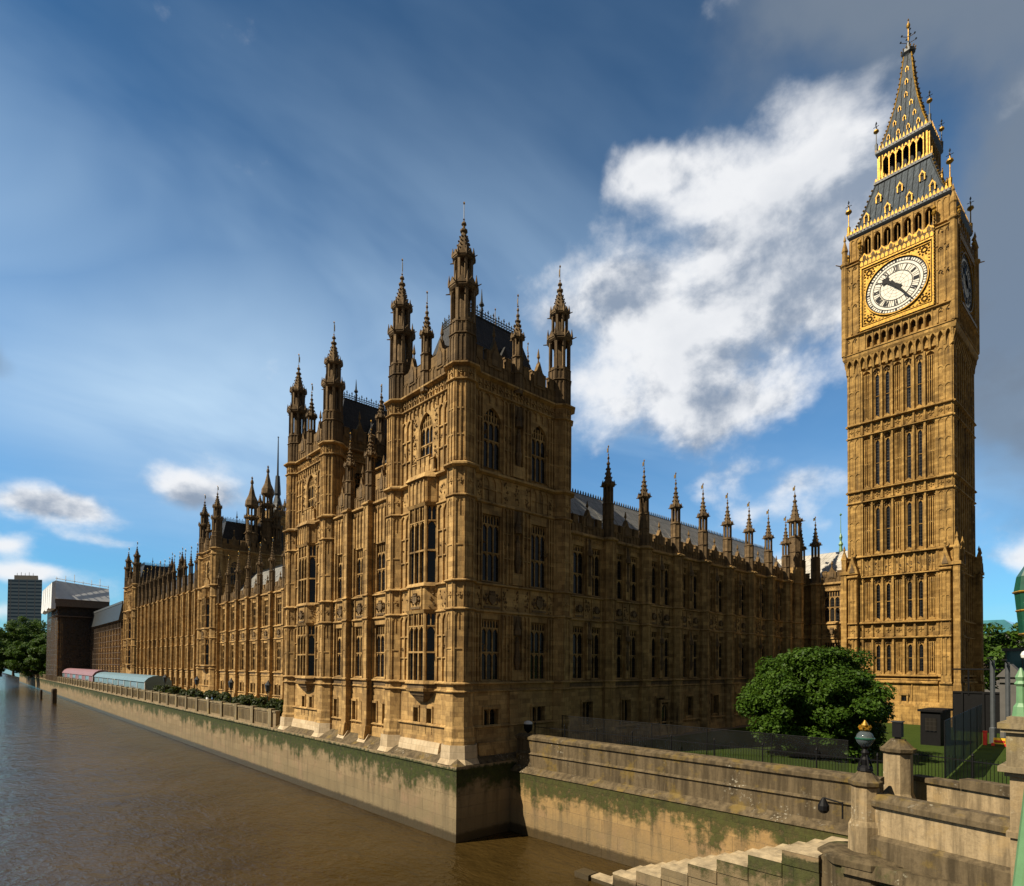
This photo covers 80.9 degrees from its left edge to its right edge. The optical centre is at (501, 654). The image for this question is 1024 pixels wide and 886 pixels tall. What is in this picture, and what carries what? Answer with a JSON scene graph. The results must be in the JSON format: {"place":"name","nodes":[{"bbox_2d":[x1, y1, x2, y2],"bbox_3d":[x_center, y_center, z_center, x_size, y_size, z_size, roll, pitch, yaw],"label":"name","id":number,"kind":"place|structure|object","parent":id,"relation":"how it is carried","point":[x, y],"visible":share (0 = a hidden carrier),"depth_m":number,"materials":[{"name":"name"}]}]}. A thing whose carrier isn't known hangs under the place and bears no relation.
{"place":"outdoors","nodes":[
{"label":"outdoors","id":0,"kind":"place"},
{"bbox_2d":[0,640,21,676],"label":"plane tree","id":1,"kind":"object","parent":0,"point":[4,645],"visible":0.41,"depth_m":303.90,"materials":[{"name":"green plant"}]},
{"bbox_2d":[0,673,632,885],"bbox_3d":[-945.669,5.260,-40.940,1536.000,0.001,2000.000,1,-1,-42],"label":"river","id":2,"kind":"structure","parent":0,"point":[90,797],"depth_m":47.17,"materials":[{"name":"liquid"}]},
{"bbox_2d":[51,688,56,702],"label":"mooring pile","id":3,"kind":"object","parent":2,"relation":"in","point":[53,695],"visible":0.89,"depth_m":191.04,"materials":[{"name":"brown wood"}]},
{"bbox_2d":[19,672,279,775],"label":"terrace wall","id":4,"kind":"structure","parent":2,"relation":"in","point":[239,733],"depth_m":96.11,"materials":[{"name":"stone"}]},
{"bbox_2d":[274,724,516,842],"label":"quay wall","id":5,"kind":"structure","parent":2,"relation":"in","point":[457,801],"depth_m":49.13,"materials":[{"name":"stone"}]},
{"bbox_2d":[524,721,532,732],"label":"camera dome","id":6,"kind":"structure","parent":5,"relation":"on","point":[528,726],"depth_m":49.01,"materials":[{"name":"black paint"}]},
{"bbox_2d":[510,733,883,867],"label":"garden river wall","id":7,"kind":"structure","parent":2,"relation":"in","point":[632,806],"depth_m":37.80,"materials":[{"name":"stone"}]},
{"bbox_2d":[818,797,842,818],"bbox_3d":[14.993,6.996,27.379,0.457,0.884,1.030,1,-1,-42],"label":"bracket lamp","id":8,"kind":"object","parent":7,"relation":"attached to","point":[823,806],"visible":1,"depth_m":27.41,"materials":[{"name":"black metal"}]},
{"bbox_2d":[574,836,847,885],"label":"river stairs","id":9,"kind":"structure","parent":2,"relation":"in","point":[797,863],"depth_m":30.04,"materials":[{"name":"stone"}]},
{"bbox_2d":[817,841,967,885],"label":"landing stage","id":10,"kind":"object","parent":2,"relation":"in","point":[842,863],"visible":0.65,"depth_m":25.42,"materials":[{"name":"stone"}]},
{"bbox_2d":[848,770,882,854],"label":"gate pier","id":11,"kind":"structure","parent":10,"relation":"on","point":[862,825],"depth_m":26.41,"materials":[{"name":"stone"}]},
{"bbox_2d":[855,720,874,771],"bbox_3d":[16.275,4.067,26.852,0.770,2.240,0.770,1,-1,-42],"label":"globe lamp","id":12,"kind":"object","parent":11,"relation":"on","point":[864,761],"visible":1,"depth_m":26.73,"materials":[{"name":"black metal"}]},
{"bbox_2d":[870,792,1010,885],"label":"landing parapet","id":13,"kind":"structure","parent":10,"relation":"on","point":[967,846],"depth_m":23.82,"materials":[{"name":"stone"}]},
{"bbox_2d":[997,716,1023,885],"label":"bridge pier","id":14,"kind":"structure","parent":2,"relation":"in","point":[1012,765],"depth_m":15.69,"materials":[{"name":"stone"}]},
{"bbox_2d":[1012,567,1023,716],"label":"bridge lamp","id":15,"kind":"object","parent":14,"relation":"on","point":[1018,706],"visible":1,"depth_m":16.07,"materials":[{"name":"green metal"}]},
{"bbox_2d":[1012,792,1023,885],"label":"bridge strut","id":16,"kind":"object","parent":2,"relation":"in","point":[1018,877],"depth_m":6.77,"materials":[{"name":"green paint"}]},
{"bbox_2d":[0,0,1023,676],"label":"sky","id":17,"kind":"structure","parent":0,"point":[194,194],"materials":[{"name":"blue"}]},
{"bbox_2d":[614,725,751,743],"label":"path","id":18,"kind":"structure","parent":0,"point":[673,735],"depth_m":65.02,"materials":[{"name":"grey concrete"}]},
{"bbox_2d":[621,723,1009,783],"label":"lawn","id":19,"kind":"structure","parent":0,"point":[996,753],"depth_m":51.87,"materials":[{"name":"green plant"}]},
{"bbox_2d":[562,715,847,762],"bbox_3d":[12.057,6.502,40.916,0.061,3.350,21.038,1,-1,-43],"label":"security screen","id":20,"kind":"object","parent":19,"relation":"on","point":[699,727],"visible":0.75,"depth_m":39.38,"materials":[{"name":"black"}]},
{"bbox_2d":[534,722,882,775],"bbox_3d":[11.664,6.760,40.182,24.751,2.800,0.126,-1,-2,44],"label":"iron railing","id":21,"kind":"object","parent":19,"relation":"on","point":[877,760],"visible":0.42,"depth_m":38.29,"materials":[{"name":"black metal"}]},
{"bbox_2d":[734,646,897,762],"bbox_3d":[26.457,4.105,50.288,12.984,9.602,12.290,1,-1,-42],"label":"garden tree","id":22,"kind":"object","parent":19,"relation":"on","point":[835,692],"visible":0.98,"depth_m":47.51,"materials":[{"name":"green plant"}]},
{"bbox_2d":[880,738,916,798],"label":"gate pier","id":23,"kind":"structure","parent":19,"relation":"on","point":[898,766],"depth_m":29.91,"materials":[{"name":"stone"}]},
{"bbox_2d":[891,720,904,738],"bbox_3d":[20.086,3.843,30.398,0.480,0.920,0.480,1,-1,-42],"label":"floodlight box","id":24,"kind":"object","parent":23,"relation":"on","point":[897,729],"visible":1,"depth_m":30.27,"materials":[{"name":"black paint"}]},
{"bbox_2d":[917,707,953,745],"bbox_3d":[42.542,7.044,58.764,4.400,3.400,2.000,1,-1,-42],"label":"guard cabin","id":25,"kind":"object","parent":19,"relation":"on","point":[932,719],"visible":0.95,"depth_m":57.46,"materials":[{"name":"black metal"}]},
{"bbox_2d":[925,718,936,731],"bbox_3d":[41.072,6.757,57.385,0.040,1.300,0.900,1,-1,-42],"label":"window","id":26,"kind":"structure","parent":25,"relation":"in","point":[930,723],"depth_m":57.34,"materials":[{"name":"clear glass"}]},
{"bbox_2d":[913,774,1009,815],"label":"passage wall","id":27,"kind":"structure","parent":19,"relation":"on","point":[982,795],"depth_m":28.51,"materials":[{"name":"stone"}]},
{"bbox_2d":[914,751,1006,783],"bbox_3d":[23.017,5.951,28.877,0.136,2.350,6.716,1,-1,-26],"label":"iron railing","id":28,"kind":"object","parent":27,"relation":"on","point":[972,761],"visible":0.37,"depth_m":29.49,"materials":[{"name":"black metal"}]},
{"bbox_2d":[944,704,981,777],"bbox_3d":[37.947,6.545,48.888,0.070,3.950,26.142,-1,-2,43],"label":"security screen","id":29,"kind":"object","parent":19,"relation":"on","point":[962,734],"visible":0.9,"depth_m":46.15,"materials":[{"name":"black"}]},
{"bbox_2d":[953,668,1023,733],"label":"hoarding","id":30,"kind":"object","parent":19,"relation":"on","point":[963,701],"visible":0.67,"depth_m":69.92,"materials":[{"name":"black paint"}]},
{"bbox_2d":[982,731,1005,746],"bbox_3d":[47.335,8.081,57.517,0.520,1.350,1.870,1,-1,-42],"label":"road barrier","id":31,"kind":"object","parent":19,"relation":"on","point":[995,740],"visible":0.88,"depth_m":57.45,"materials":[{"name":"red plastic"}]},
{"bbox_2d":[986,657,996,742],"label":"lamp column","id":32,"kind":"structure","parent":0,"point":[992,731],"depth_m":59.33,"materials":[{"name":"grey metal"}]},
{"bbox_2d":[983,620,1021,691],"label":"glass roof hall","id":33,"kind":"structure","parent":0,"point":[1006,624],"depth_m":149.18,"materials":[{"name":"teal glass"}]},
{"bbox_2d":[1002,659,1010,737],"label":"lamp column","id":34,"kind":"structure","parent":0,"point":[1007,693],"depth_m":57.72,"materials":[{"name":"grey metal"}]},
{"bbox_2d":[996,651,1023,737],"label":"yard gate pier","id":35,"kind":"structure","parent":0,"point":[1014,669],"depth_m":64.15,"materials":[{"name":"black paint"}]},
{"label":"ground","id":36,"kind":"structure","parent":0,"visible":0},
{"bbox_2d":[6,572,41,668],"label":"office tower","id":37,"kind":"structure","parent":36,"relation":"on","point":[24,595],"depth_m":673.37,"materials":[{"name":"grey glass"}]},
{"bbox_2d":[23,630,49,675],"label":"plane tree","id":38,"kind":"object","parent":36,"relation":"on","point":[36,655],"visible":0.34,"depth_m":276.44,"materials":[{"name":"green plant"}]},
{"bbox_2d":[42,632,50,666],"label":"plane tree","id":39,"kind":"object","parent":36,"relation":"on","point":[44,649],"visible":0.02,"depth_m":264.20,"materials":[{"name":"green plant"}]},
{"bbox_2d":[41,575,109,681],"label":"scaffolding","id":40,"kind":"object","parent":36,"relation":"on","point":[76,605],"visible":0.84,"depth_m":235.18,"materials":[{"name":"metal"}]},
{"bbox_2d":[257,436,285,564],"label":"flag tower","id":41,"kind":"structure","parent":36,"relation":"on","point":[281,505],"depth_m":295.31,"materials":[{"name":"stone"}]},
{"bbox_2d":[50,202,847,764],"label":"gothic palace","id":42,"kind":"structure","parent":36,"relation":"on","point":[466,574],"depth_m":57.75,"materials":[{"name":"stone"}]},
{"bbox_2d":[836,19,985,724],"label":"clock tower","id":43,"kind":"structure","parent":36,"relation":"on","point":[912,572],"depth_m":81.17,"materials":[{"name":"stone"}]},
{"bbox_2d":[875,439,879,484],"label":"slit window","id":44,"kind":"structure","parent":43,"relation":"in","point":[877,442],"depth_m":83.37,"materials":[{"name":"glass"}]},
{"bbox_2d":[875,373,879,416],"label":"slit window","id":45,"kind":"structure","parent":43,"relation":"in","point":[877,377],"depth_m":83.53,"materials":[{"name":"glass"}]},
{"bbox_2d":[875,507,880,552],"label":"slit window","id":46,"kind":"structure","parent":43,"relation":"in","point":[877,510],"depth_m":83.19,"materials":[{"name":"glass"}]},
{"bbox_2d":[876,645,880,671],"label":"slit window","id":47,"kind":"structure","parent":43,"relation":"in","point":[878,647],"depth_m":82.84,"materials":[{"name":"stone"}]},
{"bbox_2d":[876,584,880,619],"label":"slit window","id":48,"kind":"structure","parent":43,"relation":"in","point":[878,586],"depth_m":82.99,"materials":[{"name":"glass"}]},
{"bbox_2d":[885,370,889,413],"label":"slit window","id":49,"kind":"structure","parent":43,"relation":"in","point":[887,374],"depth_m":82.62,"materials":[{"name":"glass"}]},
{"bbox_2d":[885,505,890,550],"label":"slit window","id":50,"kind":"structure","parent":43,"relation":"in","point":[887,508],"depth_m":82.26,"materials":[{"name":"glass"}]},
{"bbox_2d":[885,437,890,483],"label":"slit window","id":51,"kind":"structure","parent":43,"relation":"in","point":[887,440],"depth_m":82.44,"materials":[{"name":"glass"}]},
{"bbox_2d":[886,583,890,618],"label":"slit window","id":52,"kind":"structure","parent":43,"relation":"in","point":[888,585],"depth_m":82.08,"materials":[{"name":"glass"}]},
{"bbox_2d":[886,644,891,672],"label":"slit window","id":53,"kind":"structure","parent":43,"relation":"in","point":[888,646],"depth_m":81.90,"materials":[{"name":"stone"}]},
{"bbox_2d":[899,693,908,702],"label":"foot window","id":54,"kind":"structure","parent":43,"relation":"in","point":[901,698],"depth_m":79.85,"materials":[{"name":"stone"}]},
{"bbox_2d":[906,432,911,479],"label":"slit window","id":55,"kind":"structure","parent":43,"relation":"in","point":[908,435],"depth_m":80.61,"materials":[{"name":"glass"}]},
{"bbox_2d":[906,364,911,408],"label":"slit window","id":56,"kind":"structure","parent":43,"relation":"in","point":[908,367],"depth_m":80.77,"materials":[{"name":"glass"}]},
{"bbox_2d":[907,502,911,548],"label":"slit window","id":57,"kind":"structure","parent":43,"relation":"in","point":[909,504],"depth_m":80.41,"materials":[{"name":"glass"}]},
{"bbox_2d":[907,644,912,672],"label":"slit window","id":58,"kind":"structure","parent":43,"relation":"in","point":[909,646],"depth_m":80.08,"materials":[{"name":"stone"}]},
{"bbox_2d":[907,581,912,618],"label":"slit window","id":59,"kind":"structure","parent":43,"relation":"in","point":[909,583],"depth_m":80.22,"materials":[{"name":"glass"}]},
{"bbox_2d":[917,429,922,476],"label":"slit window","id":60,"kind":"structure","parent":43,"relation":"in","point":[919,432],"depth_m":79.67,"materials":[{"name":"glass"}]},
{"bbox_2d":[917,360,922,405],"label":"slit window","id":61,"kind":"structure","parent":43,"relation":"in","point":[919,364],"depth_m":79.83,"materials":[{"name":"glass"}]},
{"bbox_2d":[918,644,923,672],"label":"slit window","id":62,"kind":"structure","parent":43,"relation":"in","point":[920,646],"depth_m":79.15,"materials":[{"name":"stone"}]},
{"bbox_2d":[918,580,923,617],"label":"slit window","id":63,"kind":"structure","parent":43,"relation":"in","point":[920,582],"depth_m":79.30,"materials":[{"name":"glass"}]},
{"bbox_2d":[918,500,923,547],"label":"slit window","id":64,"kind":"structure","parent":43,"relation":"in","point":[920,503],"depth_m":79.48,"materials":[{"name":"glass"}]},
{"bbox_2d":[983,622,1023,689],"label":"square tree","id":65,"kind":"object","parent":36,"relation":"on","point":[993,645],"visible":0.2,"depth_m":115.75,"materials":[{"name":"green plant"}]},
{"bbox_2d":[991,630,1023,655],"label":"square tree","id":66,"kind":"object","parent":36,"relation":"on","point":[1018,640],"depth_m":119.86,"materials":[{"name":"green plant"}]},
{"bbox_2d":[1002,648,1023,670],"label":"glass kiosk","id":67,"kind":"object","parent":36,"relation":"on","point":[1012,655],"visible":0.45,"depth_m":84.28,"materials":[{"name":"glass"}]},
{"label":"terrace","id":68,"kind":"structure","parent":0,"visible":0},
{"bbox_2d":[0,619,42,676],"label":"plane tree","id":69,"kind":"object","parent":68,"relation":"on","point":[16,634],"visible":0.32,"depth_m":323.49,"materials":[{"name":"green plant"}]},
{"bbox_2d":[3,638,45,677],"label":"plane tree","id":70,"kind":"object","parent":68,"relation":"on","point":[19,653],"visible":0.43,"depth_m":286.33,"materials":[{"name":"green plant"}]},
{"bbox_2d":[0,616,49,676],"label":"plane tree","id":71,"kind":"object","parent":68,"relation":"on","point":[37,626],"visible":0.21,"depth_m":344.50,"materials":[{"name":"green plant"}]},
{"bbox_2d":[62,668,109,681],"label":"marquee","id":72,"kind":"object","parent":68,"relation":"on","point":[87,674],"visible":0.65,"depth_m":194.61,"materials":[{"name":"pink fabric"}]},
{"bbox_2d":[89,601,123,679],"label":"range scaffolding","id":73,"kind":"object","parent":68,"relation":"on","point":[113,614],"visible":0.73,"depth_m":210.94,"materials":[{"name":"metal"}]},
{"bbox_2d":[94,672,171,690],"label":"marquee","id":74,"kind":"object","parent":68,"relation":"on","point":[143,682],"visible":0.58,"depth_m":136.85,"materials":[{"name":"blue fabric"}]},
{"bbox_2d":[124,681,129,686],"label":"side window","id":75,"kind":"structure","parent":74,"relation":"in","point":[126,683],"depth_m":138.97,"materials":[{"name":"blue plastic"}]},
{"bbox_2d":[131,682,136,688],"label":"side window","id":76,"kind":"structure","parent":74,"relation":"in","point":[133,684],"depth_m":132.87,"materials":[{"name":"white glass"}]},
{"bbox_2d":[138,683,143,689],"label":"side window","id":77,"kind":"structure","parent":74,"relation":"in","point":[140,685],"depth_m":127.62,"materials":[{"name":"blue fabric"}]},
{"bbox_2d":[153,684,170,692],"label":"terrace hedge","id":78,"kind":"object","parent":68,"relation":"on","point":[158,688],"visible":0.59,"depth_m":116.59,"materials":[{"name":"green plant"}]},
{"bbox_2d":[163,674,166,692],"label":"terrace lamp","id":79,"kind":"object","parent":68,"relation":"on","point":[164,678],"visible":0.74,"depth_m":114.27,"materials":[{"name":"metal"}]},
{"bbox_2d":[165,685,180,693],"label":"terrace hedge","id":80,"kind":"object","parent":68,"relation":"on","point":[175,689],"visible":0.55,"depth_m":110.36,"materials":[{"name":"green plant"}]},
{"bbox_2d":[179,688,199,696],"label":"terrace hedge","id":81,"kind":"object","parent":68,"relation":"on","point":[191,692],"visible":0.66,"depth_m":102.38,"materials":[{"name":"green plant"}]},
{"bbox_2d":[194,676,199,696],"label":"terrace lamp","id":82,"kind":"object","parent":68,"relation":"on","point":[196,679],"visible":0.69,"depth_m":98.62,"materials":[{"name":"metal"}]},
{"bbox_2d":[196,690,218,699],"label":"terrace hedge","id":83,"kind":"object","parent":68,"relation":"on","point":[210,693],"visible":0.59,"depth_m":95.29,"materials":[{"name":"green plant"}]},
{"bbox_2d":[214,692,233,702],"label":"terrace hedge","id":84,"kind":"object","parent":68,"relation":"on","point":[223,696],"visible":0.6,"depth_m":88.11,"materials":[{"name":"green plant"}]},
{"bbox_2d":[228,678,233,702],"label":"terrace lamp","id":85,"kind":"object","parent":68,"relation":"on","point":[231,682],"visible":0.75,"depth_m":85.96,"materials":[{"name":"metal"}]},
{"bbox_2d":[231,694,255,705],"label":"terrace hedge","id":86,"kind":"object","parent":68,"relation":"on","point":[241,699],"visible":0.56,"depth_m":82.55,"materials":[{"name":"green plant"}]},
{"bbox_2d":[250,696,270,707],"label":"terrace hedge","id":87,"kind":"object","parent":68,"relation":"on","point":[261,701],"visible":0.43,"depth_m":77.72,"materials":[{"name":"green plant"}]},
{"bbox_2d":[265,680,270,708],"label":"terrace lamp","id":88,"kind":"object","parent":68,"relation":"on","point":[267,686],"visible":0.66,"depth_m":75.51,"materials":[{"name":"black metal"}]},
{"bbox_2d":[266,698,283,717],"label":"terrace hedge","id":89,"kind":"object","parent":68,"relation":"on","point":[276,704],"visible":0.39,"depth_m":73.03,"materials":[{"name":"green plant"}]}
]}

